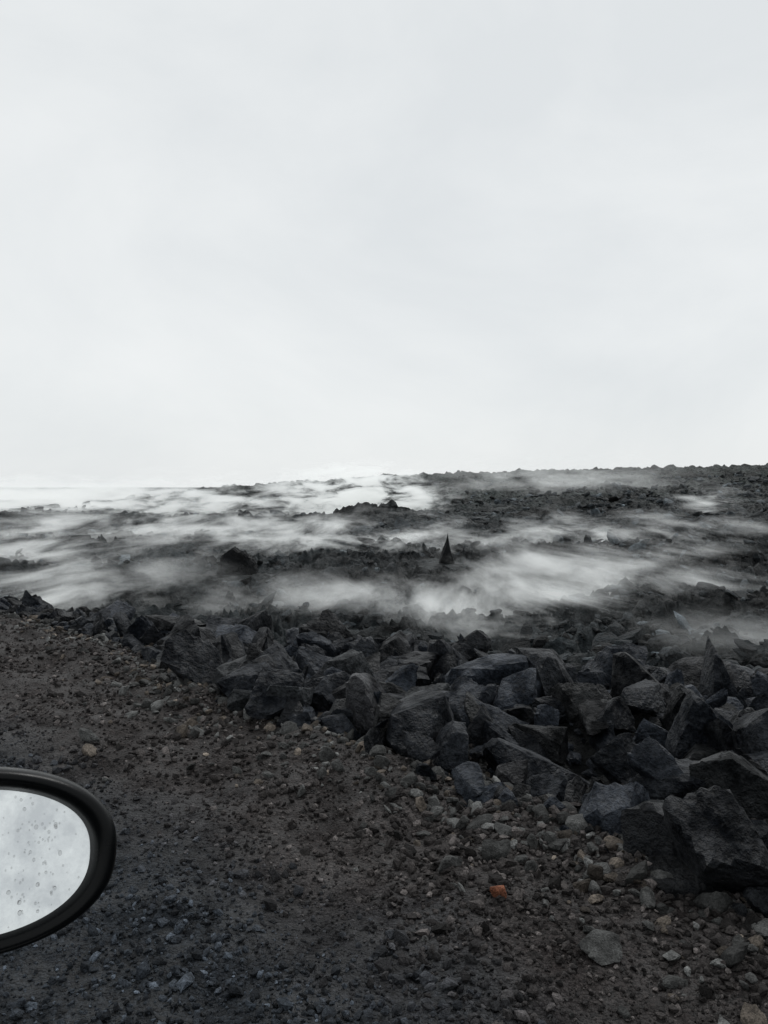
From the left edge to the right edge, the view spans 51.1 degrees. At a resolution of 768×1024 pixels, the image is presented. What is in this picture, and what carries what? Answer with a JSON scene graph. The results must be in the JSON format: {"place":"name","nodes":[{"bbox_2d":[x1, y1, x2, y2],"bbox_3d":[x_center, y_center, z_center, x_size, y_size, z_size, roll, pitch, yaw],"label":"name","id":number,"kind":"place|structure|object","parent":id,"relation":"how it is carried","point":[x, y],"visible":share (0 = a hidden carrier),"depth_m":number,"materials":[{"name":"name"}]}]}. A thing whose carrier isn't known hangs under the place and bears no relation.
{"place":"outdoors","nodes":[
{"label":"outdoors","id":0,"kind":"place"},
{"bbox_2d":[0,767,116,953],"bbox_3d":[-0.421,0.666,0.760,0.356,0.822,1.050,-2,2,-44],"label":"car side mirror","id":1,"kind":"object","parent":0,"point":[58,842],"visible":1,"depth_m":0.82,"materials":[{"name":"black plastic"}]},
{"bbox_2d":[0,463,767,1023],"bbox_3d":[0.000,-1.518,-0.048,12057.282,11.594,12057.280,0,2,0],"label":"ground","id":2,"kind":"structure","parent":0,"point":[536,583],"depth_m":5.66,"materials":[{"name":"black gravel"}]},
{"bbox_2d":[216,546,257,574],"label":"lava block","id":3,"kind":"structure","parent":2,"relation":"on","point":[235,561],"depth_m":27.02,"materials":[{"name":"black stone"}]},
{"bbox_2d":[227,689,251,710],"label":"lava boulder","id":4,"kind":"object","parent":2,"relation":"on","point":[238,699],"visible":0.59,"depth_m":5.25,"materials":[{"name":"black stone"}]},
{"bbox_2d":[321,649,373,675],"bbox_3d":[-0.240,1.233,6.138,0.365,0.345,0.335,1,2,33],"label":"lava boulder","id":5,"kind":"object","parent":2,"relation":"on","point":[351,661],"visible":0.34,"depth_m":6.08,"materials":[{"name":"grey stone"}]},
{"bbox_2d":[0,590,767,920],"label":"lava rubble bank","id":6,"kind":"structure","parent":2,"relation":"on","point":[704,840],"depth_m":4.97,"materials":[{"name":"black stone"}]},
{"bbox_2d":[156,650,162,661],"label":"lava boulder","id":7,"kind":"object","parent":6,"relation":"on","point":[158,657],"visible":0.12,"depth_m":6.71,"materials":[{"name":"black stone"}]},
{"bbox_2d":[212,655,246,687],"bbox_3d":[-1.002,1.212,5.784,0.471,0.328,0.355,0,2,0],"label":"lava boulder","id":8,"kind":"object","parent":6,"relation":"on","point":[223,669],"visible":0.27,"depth_m":5.73,"materials":[{"name":"grey stone"}]},
{"bbox_2d":[266,685,312,707],"bbox_3d":[-0.638,1.204,5.135,0.326,0.262,0.312,-2,2,-44],"label":"lava boulder","id":9,"kind":"object","parent":6,"relation":"on","point":[303,695],"visible":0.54,"depth_m":5.04,"materials":[{"name":"black stone"}]},
{"bbox_2d":[329,698,355,727],"bbox_3d":[-0.224,1.300,5.004,0.318,0.288,0.290,0,2,0],"label":"lava boulder","id":10,"kind":"object","parent":6,"relation":"on","point":[339,703],"visible":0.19,"depth_m":4.96,"materials":[{"name":"grey stone"}]},
{"bbox_2d":[373,692,403,748],"bbox_3d":[0.075,1.258,4.664,0.281,0.378,0.301,0,2,0],"label":"lava boulder","id":11,"kind":"object","parent":6,"relation":"on","point":[386,704],"visible":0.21,"depth_m":4.67,"materials":[{"name":"grey stone"}]},
{"bbox_2d":[378,681,405,693],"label":"lava boulder","id":12,"kind":"object","parent":6,"relation":"on","point":[388,687],"visible":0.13,"depth_m":5.76,"materials":[{"name":"black stone"}]},
{"bbox_2d":[405,683,450,696],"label":"lava boulder","id":13,"kind":"object","parent":6,"relation":"on","point":[440,686],"visible":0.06,"depth_m":5.53,"materials":[{"name":"grey stone"}]},
{"bbox_2d":[464,691,482,722],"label":"lava boulder","id":14,"kind":"object","parent":6,"relation":"on","point":[471,706],"visible":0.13,"depth_m":4.92,"materials":[{"name":"grey stone"}]},
{"bbox_2d":[512,723,567,764],"bbox_3d":[0.973,1.444,4.969,0.312,0.324,0.288,1,2,26],"label":"lava boulder","id":15,"kind":"object","parent":6,"relation":"on","point":[552,741],"visible":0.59,"depth_m":4.85,"materials":[{"name":"black stone"}]},
{"bbox_2d":[549,682,600,722],"bbox_3d":[1.293,1.268,5.335,0.349,0.288,0.328,0,2,0],"label":"lava boulder","id":16,"kind":"object","parent":6,"relation":"on","point":[571,697],"visible":0.69,"depth_m":5.28,"materials":[{"name":"black stone"}]},
{"bbox_2d":[638,800,663,804],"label":"lava boulder","id":17,"kind":"object","parent":6,"relation":"on","point":[658,801],"visible":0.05,"depth_m":3.52,"materials":[{"name":"grey stone"}]},
{"bbox_2d":[682,743,719,760],"bbox_3d":[1.778,1.460,4.393,0.336,0.328,0.287,0,2,15],"label":"lava boulder","id":18,"kind":"object","parent":6,"relation":"on","point":[697,751],"visible":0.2,"depth_m":4.39,"materials":[{"name":"black stone"}]},
{"bbox_2d":[689,751,767,819],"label":"lava boulder","id":19,"kind":"object","parent":6,"relation":"on","point":[743,780],"visible":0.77,"depth_m":3.75,"materials":[{"name":"black stone"}]},
{"bbox_2d":[0,468,767,670],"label":"lava field rocks","id":20,"kind":"object","parent":2,"relation":"on","point":[619,635],"visible":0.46,"depth_m":38.04,"materials":[{"name":"black stone"}]},
{"bbox_2d":[0,610,767,1023],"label":"loose stones","id":21,"kind":"object","parent":2,"relation":"on","point":[600,946],"visible":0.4,"depth_m":3.50,"materials":[{"name":"grey stone"}]},
{"bbox_2d":[439,534,454,563],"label":"lava spire","id":22,"kind":"structure","parent":2,"relation":"on","point":[446,556],"depth_m":30.93,"materials":[{"name":"black stone"}]},
{"bbox_2d":[490,885,506,898],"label":"red stone","id":23,"kind":"object","parent":2,"relation":"on","point":[495,891],"visible":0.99,"depth_m":2.86,"materials":[{"name":"red stone"}]},
{"bbox_2d":[0,614,767,1023],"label":"gravel","id":24,"kind":"structure","parent":0,"point":[756,962],"depth_m":2.84,"materials":[{"name":"grey gravel"}]},
{"bbox_2d":[0,0,767,486],"label":"sky","id":25,"kind":"structure","parent":0,"point":[243,242],"materials":[{"name":"white"}]}
]}

